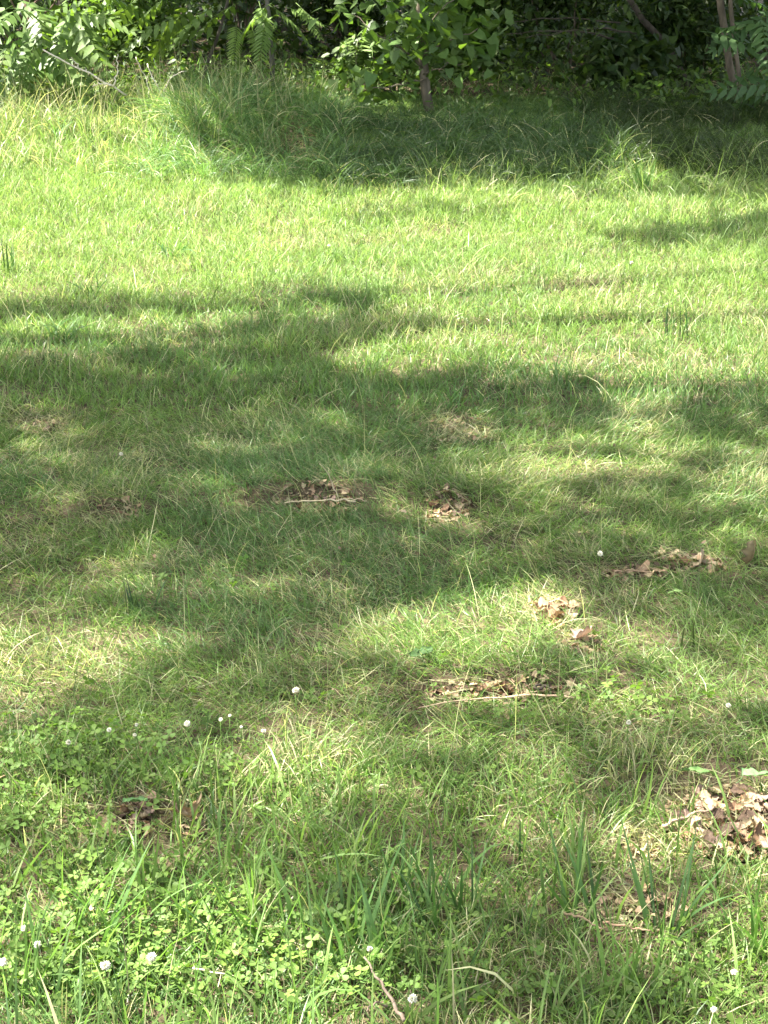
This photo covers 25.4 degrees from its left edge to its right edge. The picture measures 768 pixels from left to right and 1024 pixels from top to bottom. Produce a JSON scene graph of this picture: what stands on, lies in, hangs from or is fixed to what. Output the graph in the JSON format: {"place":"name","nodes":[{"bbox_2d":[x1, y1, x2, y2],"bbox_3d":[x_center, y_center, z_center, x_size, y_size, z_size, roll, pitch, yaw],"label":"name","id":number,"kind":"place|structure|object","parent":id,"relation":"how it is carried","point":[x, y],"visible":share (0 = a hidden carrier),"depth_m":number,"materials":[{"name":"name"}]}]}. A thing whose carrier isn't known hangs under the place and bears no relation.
{"place":"outdoors","nodes":[
{"label":"outdoors","id":0,"kind":"place"},
{"bbox_2d":[283,21,400,81],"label":"leaves","id":1,"kind":"object","parent":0,"point":[346,52],"visible":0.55,"depth_m":12.64,"materials":[{"name":"green plant"}]},
{"bbox_2d":[0,0,767,1023],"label":"ground","id":2,"kind":"structure","parent":0,"point":[368,488],"depth_m":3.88,"materials":[{"name":"plant"}]},
{"bbox_2d":[0,958,7,1001],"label":"clover flower","id":3,"kind":"object","parent":2,"relation":"on","point":[3,962],"visible":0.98,"depth_m":2.49,"materials":[{"name":"white plant"}]},
{"bbox_2d":[1,240,18,275],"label":"grass tuft","id":4,"kind":"object","parent":2,"relation":"on","point":[12,257],"visible":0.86,"depth_m":7.17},
{"bbox_2d":[0,0,56,49],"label":"shrub","id":5,"kind":"object","parent":2,"relation":"on","point":[5,3],"visible":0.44,"depth_m":13.33,"materials":[{"name":"green plant"}]},
{"bbox_2d":[33,940,41,974],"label":"clover flower","id":6,"kind":"object","parent":2,"relation":"on","point":[36,942],"visible":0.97,"depth_m":2.55,"materials":[{"name":"white plant"}]},
{"bbox_2d":[29,112,79,142],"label":"grass tuft","id":7,"kind":"object","parent":2,"relation":"on","point":[55,133],"visible":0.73,"depth_m":10.32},
{"bbox_2d":[0,870,118,1009],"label":"grass tuft","id":8,"kind":"object","parent":2,"relation":"on","point":[36,963],"visible":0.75,"depth_m":2.54,"materials":[{"name":"plant"}]},
{"bbox_2d":[39,312,92,342],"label":"grass tuft","id":9,"kind":"object","parent":2,"relation":"on","point":[56,329],"visible":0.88,"depth_m":6.21,"materials":[{"name":"plant"}]},
{"bbox_2d":[66,740,71,776],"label":"clover flower","id":10,"kind":"object","parent":2,"relation":"on","point":[68,742],"visible":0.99,"depth_m":3.14,"materials":[{"name":"white plant"}]},
{"bbox_2d":[0,0,156,111],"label":"sumac tree","id":11,"kind":"object","parent":2,"relation":"on","point":[68,26],"visible":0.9,"depth_m":11.32,"materials":[{"name":"green plant"}]},
{"bbox_2d":[55,0,102,34],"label":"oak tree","id":12,"kind":"object","parent":2,"relation":"on","point":[58,2],"depth_m":16.62,"materials":[{"name":"green plant"}]},
{"bbox_2d":[66,271,109,295],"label":"grass tuft","id":13,"kind":"object","parent":2,"relation":"on","point":[94,285],"visible":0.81,"depth_m":6.84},
{"bbox_2d":[100,960,110,1013],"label":"clover flower","id":14,"kind":"object","parent":2,"relation":"on","point":[105,965],"visible":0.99,"depth_m":2.50,"materials":[{"name":"white plant"}]},
{"bbox_2d":[41,833,202,953],"bbox_3d":[-0.418,0.613,2.661,0.212,0.184,0.184,-17,27,-38],"label":"grass tuft","id":15,"kind":"object","parent":2,"relation":"on","point":[114,920],"visible":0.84,"depth_m":2.68,"materials":[{"name":"plant"}]},
{"bbox_2d":[120,805,128,812],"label":"fallen leaf","id":16,"kind":"object","parent":2,"relation":"on","point":[124,809],"visible":1,"depth_m":3.04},
{"bbox_2d":[48,0,213,83],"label":"shrub","id":17,"kind":"object","parent":2,"relation":"on","point":[118,40],"visible":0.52,"depth_m":13.25,"materials":[{"name":"green plant"}]},
{"bbox_2d":[39,0,237,78],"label":"sumac tree","id":18,"kind":"object","parent":2,"relation":"on","point":[176,33],"visible":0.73,"depth_m":12.34,"materials":[{"name":"green plant"}]},
{"bbox_2d":[114,575,167,613],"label":"grass tuft","id":19,"kind":"object","parent":2,"relation":"on","point":[131,600],"visible":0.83,"depth_m":3.92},
{"bbox_2d":[147,952,155,997],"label":"clover flower","id":20,"kind":"object","parent":2,"relation":"on","point":[151,957],"visible":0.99,"depth_m":2.53,"materials":[{"name":"white plant"}]},
{"bbox_2d":[149,240,193,259],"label":"grass tuft","id":21,"kind":"object","parent":2,"relation":"on","point":[165,252],"visible":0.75,"depth_m":7.48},
{"bbox_2d":[168,793,201,819],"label":"fallen leaf","id":22,"kind":"object","parent":2,"relation":"on","point":[185,811],"visible":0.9,"depth_m":3.02,"materials":[{"name":"plant"}]},
{"bbox_2d":[184,720,190,760],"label":"clover flower","id":23,"kind":"object","parent":2,"relation":"on","point":[186,723],"visible":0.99,"depth_m":3.17,"materials":[{"name":"white plant"}]},
{"bbox_2d":[188,787,235,836],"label":"grass tuft","id":24,"kind":"object","parent":2,"relation":"on","point":[218,815],"visible":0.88,"depth_m":3.01,"materials":[{"name":"plant"}]},
{"bbox_2d":[210,136,263,157],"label":"grass tuft","id":25,"kind":"object","parent":2,"relation":"on","point":[243,147],"visible":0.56,"depth_m":10.17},
{"bbox_2d":[197,0,289,67],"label":"shrub","id":26,"kind":"object","parent":2,"relation":"on","point":[242,13],"visible":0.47,"depth_m":14.28,"materials":[{"name":"green plant"}]},
{"bbox_2d":[203,838,302,960],"bbox_3d":[-0.180,0.614,2.662,0.154,0.194,0.246,16,26,36],"label":"grass tuft","id":27,"kind":"object","parent":2,"relation":"on","point":[286,896],"visible":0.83,"depth_m":2.69,"materials":[{"name":"plant"}]},
{"bbox_2d":[219,0,327,90],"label":"fern plant","id":28,"kind":"object","parent":2,"relation":"on","point":[269,40],"visible":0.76,"depth_m":11.99,"materials":[{"name":"green plant"}]},
{"bbox_2d":[292,687,298,730],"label":"clover flower","id":29,"kind":"object","parent":2,"relation":"on","point":[295,691],"visible":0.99,"depth_m":3.33,"materials":[{"name":"white plant"}]},
{"bbox_2d":[284,463,363,502],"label":"twig","id":30,"kind":"object","parent":2,"relation":"on","point":[345,499],"visible":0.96,"depth_m":4.50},
{"bbox_2d":[278,0,405,57],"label":"shrub","id":31,"kind":"object","parent":2,"relation":"on","point":[324,15],"visible":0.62,"depth_m":14.91,"materials":[{"name":"green plant"}]},
{"bbox_2d":[367,946,372,995],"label":"clover flower","id":32,"kind":"object","parent":2,"relation":"on","point":[369,948],"visible":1,"depth_m":2.58,"materials":[{"name":"white plant"}]},
{"bbox_2d":[351,341,389,378],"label":"grass tuft","id":33,"kind":"object","parent":2,"relation":"on","point":[374,366],"visible":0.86,"depth_m":5.79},
{"bbox_2d":[317,831,434,972],"bbox_3d":[-0.020,0.627,2.636,0.164,0.200,0.206,-4,21,-11],"label":"grass tuft","id":34,"kind":"object","parent":2,"relation":"on","point":[370,916],"visible":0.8,"depth_m":2.64,"materials":[{"name":"plant"}]},
{"bbox_2d":[318,28,448,95],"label":"shrub","id":35,"kind":"object","parent":2,"relation":"on","point":[366,53],"visible":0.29,"depth_m":12.73,"materials":[{"name":"green plant"}]},
{"bbox_2d":[0,41,767,215],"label":"tall grass","id":36,"kind":"structure","parent":2,"relation":"on","point":[213,107],"depth_m":10.25,"materials":[{"name":"plant"}]},
{"bbox_2d":[42,49,126,95],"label":"dead branch","id":37,"kind":"object","parent":36,"relation":"on","point":[105,83],"visible":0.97,"depth_m":10.95,"materials":[{"name":"wood"}]},
{"bbox_2d":[147,64,185,99],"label":"grass tuft","id":38,"kind":"object","parent":36,"relation":"on","point":[168,80],"visible":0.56,"depth_m":11.01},
{"bbox_2d":[0,554,767,1023],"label":"clover leaves","id":39,"kind":"object","parent":2,"relation":"on","point":[16,948],"visible":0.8,"depth_m":2.72,"materials":[{"name":"green plant"}]},
{"bbox_2d":[0,113,767,937],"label":"leaf litter","id":40,"kind":"object","parent":2,"relation":"on","point":[534,674],"visible":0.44,"depth_m":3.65,"materials":[{"name":"plant"}]},
{"bbox_2d":[118,796,147,805],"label":"fallen leaf","id":41,"kind":"object","parent":40,"relation":"on","point":[137,799],"visible":1,"depth_m":3.03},
{"bbox_2d":[130,812,138,823],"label":"fallen leaf","id":42,"kind":"object","parent":40,"relation":"on","point":[134,815],"visible":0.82,"depth_m":3.03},
{"bbox_2d":[137,810,150,817],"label":"fallen leaf","id":43,"kind":"object","parent":40,"relation":"on","point":[143,814],"visible":0.97,"depth_m":3.03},
{"bbox_2d":[504,681,514,689],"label":"fallen leaf","id":44,"kind":"object","parent":40,"relation":"on","point":[507,683],"visible":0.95,"depth_m":3.52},
{"bbox_2d":[533,683,550,689],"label":"twig","id":45,"kind":"object","parent":40,"relation":"on","point":[541,687],"visible":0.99,"depth_m":3.49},
{"bbox_2d":[538,597,548,605],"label":"fallen leaf","id":46,"kind":"object","parent":40,"relation":"on","point":[544,601],"visible":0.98,"depth_m":3.93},
{"bbox_2d":[546,602,559,612],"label":"fallen leaf","id":47,"kind":"object","parent":40,"relation":"on","point":[553,604],"visible":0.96,"depth_m":3.91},
{"bbox_2d":[570,625,592,642],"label":"fallen leaf","id":48,"kind":"object","parent":40,"relation":"on","point":[582,632],"visible":0.99,"depth_m":3.72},
{"bbox_2d":[614,569,653,573],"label":"twig","id":49,"kind":"object","parent":40,"relation":"on","point":[615,571],"visible":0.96,"depth_m":4.11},
{"bbox_2d":[636,560,651,572],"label":"fallen leaf","id":50,"kind":"object","parent":40,"relation":"on","point":[643,566],"visible":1,"depth_m":4.13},
{"bbox_2d":[669,810,683,821],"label":"fallen leaf","id":51,"kind":"object","parent":40,"relation":"on","point":[677,813],"visible":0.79,"depth_m":3.06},
{"bbox_2d":[682,828,699,837],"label":"fallen leaf","id":52,"kind":"object","parent":40,"relation":"on","point":[690,834],"visible":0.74,"depth_m":3.00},
{"bbox_2d":[683,808,701,822],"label":"fallen leaf","id":53,"kind":"object","parent":40,"relation":"on","point":[686,811],"visible":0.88,"depth_m":3.06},
{"bbox_2d":[673,766,716,775],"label":"fallen leaf","id":54,"kind":"object","parent":40,"relation":"on","point":[697,769],"visible":0.98,"depth_m":3.13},
{"bbox_2d":[690,548,703,569],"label":"fallen leaf","id":55,"kind":"object","parent":40,"relation":"on","point":[700,560],"visible":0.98,"depth_m":4.18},
{"bbox_2d":[690,815,703,824],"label":"fallen leaf","id":56,"kind":"object","parent":40,"relation":"on","point":[692,818],"visible":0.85,"depth_m":3.04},
{"bbox_2d":[694,800,703,810],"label":"fallen leaf","id":57,"kind":"object","parent":40,"relation":"on","point":[699,805],"visible":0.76,"depth_m":3.10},
{"bbox_2d":[696,784,703,797],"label":"fallen leaf","id":58,"kind":"object","parent":40,"relation":"on","point":[699,788],"visible":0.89,"depth_m":3.14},
{"bbox_2d":[699,789,711,799],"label":"fallen leaf","id":59,"kind":"object","parent":40,"relation":"on","point":[706,794],"visible":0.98,"depth_m":3.12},
{"bbox_2d":[700,812,711,819],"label":"fallen leaf","id":60,"kind":"object","parent":40,"relation":"on","point":[706,815],"visible":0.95,"depth_m":3.07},
{"bbox_2d":[700,797,713,809],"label":"fallen leaf","id":61,"kind":"object","parent":40,"relation":"on","point":[709,802],"visible":0.89,"depth_m":3.09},
{"bbox_2d":[702,829,715,845],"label":"fallen leaf","id":62,"kind":"object","parent":40,"relation":"on","point":[710,837],"visible":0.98,"depth_m":2.98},
{"bbox_2d":[710,807,724,819],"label":"fallen leaf","id":63,"kind":"object","parent":40,"relation":"on","point":[717,812],"visible":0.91,"depth_m":3.07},
{"bbox_2d":[718,823,731,834],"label":"fallen leaf","id":64,"kind":"object","parent":40,"relation":"on","point":[725,828],"visible":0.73,"depth_m":3.01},
{"bbox_2d":[728,801,742,809],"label":"fallen leaf","id":65,"kind":"object","parent":40,"relation":"on","point":[734,805],"visible":0.95,"depth_m":3.09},
{"bbox_2d":[729,822,745,831],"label":"fallen leaf","id":66,"kind":"object","parent":40,"relation":"on","point":[742,826],"visible":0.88,"depth_m":3.02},
{"bbox_2d":[730,782,746,793],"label":"fallen leaf","id":67,"kind":"object","parent":40,"relation":"on","point":[734,789],"visible":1,"depth_m":3.15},
{"bbox_2d":[737,814,748,820],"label":"fallen leaf","id":68,"kind":"object","parent":40,"relation":"on","point":[741,817],"visible":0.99,"depth_m":3.05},
{"bbox_2d":[735,829,751,846],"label":"fallen leaf","id":69,"kind":"object","parent":40,"relation":"on","point":[744,832],"visible":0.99,"depth_m":2.98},
{"bbox_2d":[739,817,752,828],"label":"fallen leaf","id":70,"kind":"object","parent":40,"relation":"on","point":[742,822],"visible":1,"depth_m":3.02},
{"bbox_2d":[743,844,753,856],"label":"fallen leaf","id":71,"kind":"object","parent":40,"relation":"on","point":[747,849],"visible":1,"depth_m":2.95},
{"bbox_2d":[743,793,756,802],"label":"fallen leaf","id":72,"kind":"object","parent":40,"relation":"on","point":[746,796],"visible":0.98,"depth_m":3.11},
{"bbox_2d":[737,768,767,782],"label":"fallen leaf","id":73,"kind":"object","parent":40,"relation":"on","point":[749,772],"visible":1,"depth_m":3.12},
{"bbox_2d":[744,808,760,826],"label":"fallen leaf","id":74,"kind":"object","parent":40,"relation":"on","point":[750,813],"visible":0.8,"depth_m":3.06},
{"bbox_2d":[744,799,764,812],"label":"fallen leaf","id":75,"kind":"object","parent":40,"relation":"on","point":[753,805],"visible":0.99,"depth_m":3.09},
{"bbox_2d":[747,833,766,845],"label":"fallen leaf","id":76,"kind":"object","parent":40,"relation":"on","point":[756,837],"visible":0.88,"depth_m":2.98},
{"bbox_2d":[752,813,763,824],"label":"fallen leaf","id":77,"kind":"object","parent":40,"relation":"on","point":[756,818],"visible":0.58,"depth_m":3.05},
{"bbox_2d":[754,821,764,835],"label":"fallen leaf","id":78,"kind":"object","parent":40,"relation":"on","point":[757,829],"visible":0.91,"depth_m":3.01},
{"bbox_2d":[752,792,767,801],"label":"fallen leaf","id":79,"kind":"object","parent":40,"relation":"on","point":[762,797],"visible":0.98,"depth_m":3.11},
{"bbox_2d":[0,0,767,66],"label":"undergrowth","id":80,"kind":"object","parent":2,"relation":"on","point":[281,4],"visible":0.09,"depth_m":15.39,"materials":[{"name":"green plant"}]},
{"bbox_2d":[0,28,767,118],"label":"edge weeds","id":81,"kind":"object","parent":2,"relation":"on","point":[658,83],"visible":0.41,"depth_m":12.27,"materials":[{"name":"green plant"}]},
{"bbox_2d":[363,956,405,1021],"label":"twig","id":82,"kind":"object","parent":2,"relation":"on","point":[397,1012],"visible":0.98,"depth_m":2.48,"materials":[{"name":"wood"}]},
{"bbox_2d":[308,0,514,114],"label":"linden sapling","id":83,"kind":"object","parent":2,"relation":"on","point":[422,23],"visible":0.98,"depth_m":11.50,"materials":[{"name":"green plant"}]},
{"bbox_2d":[408,993,416,1023],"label":"clover flower","id":84,"kind":"object","parent":2,"relation":"on","point":[412,998],"visible":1,"depth_m":2.46,"materials":[{"name":"white plant"}]},
{"bbox_2d":[378,812,449,910],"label":"grass tuft","id":85,"kind":"object","parent":2,"relation":"on","point":[431,872],"visible":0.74,"depth_m":2.82,"materials":[{"name":"plant"}]},
{"bbox_2d":[406,645,432,656],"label":"fallen leaf","id":86,"kind":"object","parent":2,"relation":"on","point":[422,649],"visible":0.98,"depth_m":3.60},
{"bbox_2d":[426,376,472,412],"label":"grass tuft","id":87,"kind":"object","parent":2,"relation":"on","point":[455,396],"visible":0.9,"depth_m":5.39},
{"bbox_2d":[394,836,515,936],"bbox_3d":[0.119,0.603,2.764,0.176,0.167,0.130,-11,23,-27],"label":"grass tuft","id":88,"kind":"object","parent":2,"relation":"on","point":[460,901],"visible":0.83,"depth_m":2.76,"materials":[{"name":"plant"}]},
{"bbox_2d":[409,0,531,79],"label":"shrub","id":89,"kind":"object","parent":2,"relation":"on","point":[477,8],"visible":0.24,"depth_m":13.91,"materials":[{"name":"green plant"}]},
{"bbox_2d":[418,685,574,708],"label":"twig","id":90,"kind":"object","parent":2,"relation":"on","point":[540,695],"visible":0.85,"depth_m":3.47,"materials":[{"name":"wood"}]},
{"bbox_2d":[482,0,623,80],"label":"shrub","id":91,"kind":"object","parent":2,"relation":"on","point":[546,7],"visible":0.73,"depth_m":13.74,"materials":[{"name":"green plant"}]},
{"bbox_2d":[543,350,578,387],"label":"grass tuft","id":92,"kind":"object","parent":2,"relation":"on","point":[556,374],"visible":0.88,"depth_m":5.66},
{"bbox_2d":[566,600,579,608],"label":"fallen leaf","id":93,"kind":"object","parent":2,"relation":"on","point":[575,603],"visible":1,"depth_m":3.93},
{"bbox_2d":[466,0,693,95],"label":"cherry tree","id":94,"kind":"object","parent":2,"relation":"on","point":[649,26],"visible":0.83,"depth_m":12.30,"materials":[{"name":"green plant"}]},
{"bbox_2d":[563,911,603,928],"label":"twig","id":95,"kind":"object","parent":2,"relation":"on","point":[576,916],"visible":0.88,"depth_m":2.73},
{"bbox_2d":[543,812,646,928],"bbox_3d":[0.336,0.571,2.797,0.169,0.210,0.161,0,21,0],"label":"grass tuft","id":96,"kind":"object","parent":2,"relation":"on","point":[577,868],"visible":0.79,"depth_m":2.77,"materials":[{"name":"plant"}]},
{"bbox_2d":[598,550,602,590],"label":"clover flower","id":97,"kind":"object","parent":2,"relation":"on","point":[600,553],"visible":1,"depth_m":4.00,"materials":[{"name":"white plant"}]},
{"bbox_2d":[580,480,635,502],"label":"grass tuft","id":98,"kind":"object","parent":2,"relation":"on","point":[606,492],"visible":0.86,"depth_m":4.60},
{"bbox_2d":[551,25,682,95],"bbox_3d":[1.709,-3.272,12.524,1.012,0.556,0.750,0,21,0],"label":"shrub","id":99,"kind":"object","parent":2,"relation":"on","point":[655,51],"visible":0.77,"depth_m":12.41,"materials":[{"name":"green plant"}]},
{"bbox_2d":[603,921,651,931],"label":"twig","id":100,"kind":"object","parent":2,"relation":"on","point":[617,925],"visible":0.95,"depth_m":2.71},
{"bbox_2d":[589,882,679,1009],"bbox_3d":[0.375,0.671,2.560,0.148,0.195,0.129,0,21,0],"label":"grass tuft","id":101,"kind":"object","parent":2,"relation":"on","point":[625,969],"visible":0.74,"depth_m":2.58,"materials":[{"name":"plant"}]},
{"bbox_2d":[627,154,669,196],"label":"grass tuft","id":102,"kind":"object","parent":2,"relation":"on","point":[636,174],"visible":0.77,"depth_m":9.00,"materials":[{"name":"plant"}]},
{"bbox_2d":[583,0,755,90],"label":"shrub","id":103,"kind":"object","parent":2,"relation":"on","point":[673,17],"visible":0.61,"depth_m":12.93,"materials":[{"name":"green plant"}]},
{"bbox_2d":[618,807,734,947],"bbox_3d":[0.481,0.599,2.720,0.155,0.206,0.254,-6,21,-15],"label":"grass tuft","id":104,"kind":"object","parent":2,"relation":"on","point":[645,911],"visible":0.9,"depth_m":2.74,"materials":[{"name":"plant"}]},
{"bbox_2d":[665,296,690,338],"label":"grass tuft","id":105,"kind":"object","parent":2,"relation":"on","point":[666,324],"visible":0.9,"depth_m":6.19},
{"bbox_2d":[664,608,709,650],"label":"grass tuft","id":106,"kind":"object","parent":2,"relation":"on","point":[683,633],"visible":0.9,"depth_m":3.75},
{"bbox_2d":[661,806,714,827],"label":"twig","id":107,"kind":"object","parent":2,"relation":"on","point":[681,818],"visible":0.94,"depth_m":3.03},
{"bbox_2d":[698,862,767,963],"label":"grass tuft","id":108,"kind":"object","parent":2,"relation":"on","point":[754,928],"visible":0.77,"depth_m":2.67,"materials":[{"name":"plant"}]},
{"bbox_2d":[730,969,737,1008],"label":"clover flower","id":109,"kind":"object","parent":2,"relation":"on","point":[733,972],"visible":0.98,"depth_m":2.55,"materials":[{"name":"white plant"}]},
{"bbox_2d":[700,0,767,112],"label":"sumac tree","id":110,"kind":"object","parent":2,"relation":"on","point":[729,39],"visible":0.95,"depth_m":11.32,"materials":[{"name":"green plant"}]},
{"bbox_2d":[742,540,756,565],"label":"fallen leaf","id":111,"kind":"object","parent":2,"relation":"on","point":[748,551],"visible":0.94,"depth_m":4.19,"materials":[{"name":"plant"}]},
{"bbox_2d":[759,836,767,849],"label":"fallen leaf","id":112,"kind":"object","parent":2,"relation":"on","point":[764,843],"visible":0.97,"depth_m":2.95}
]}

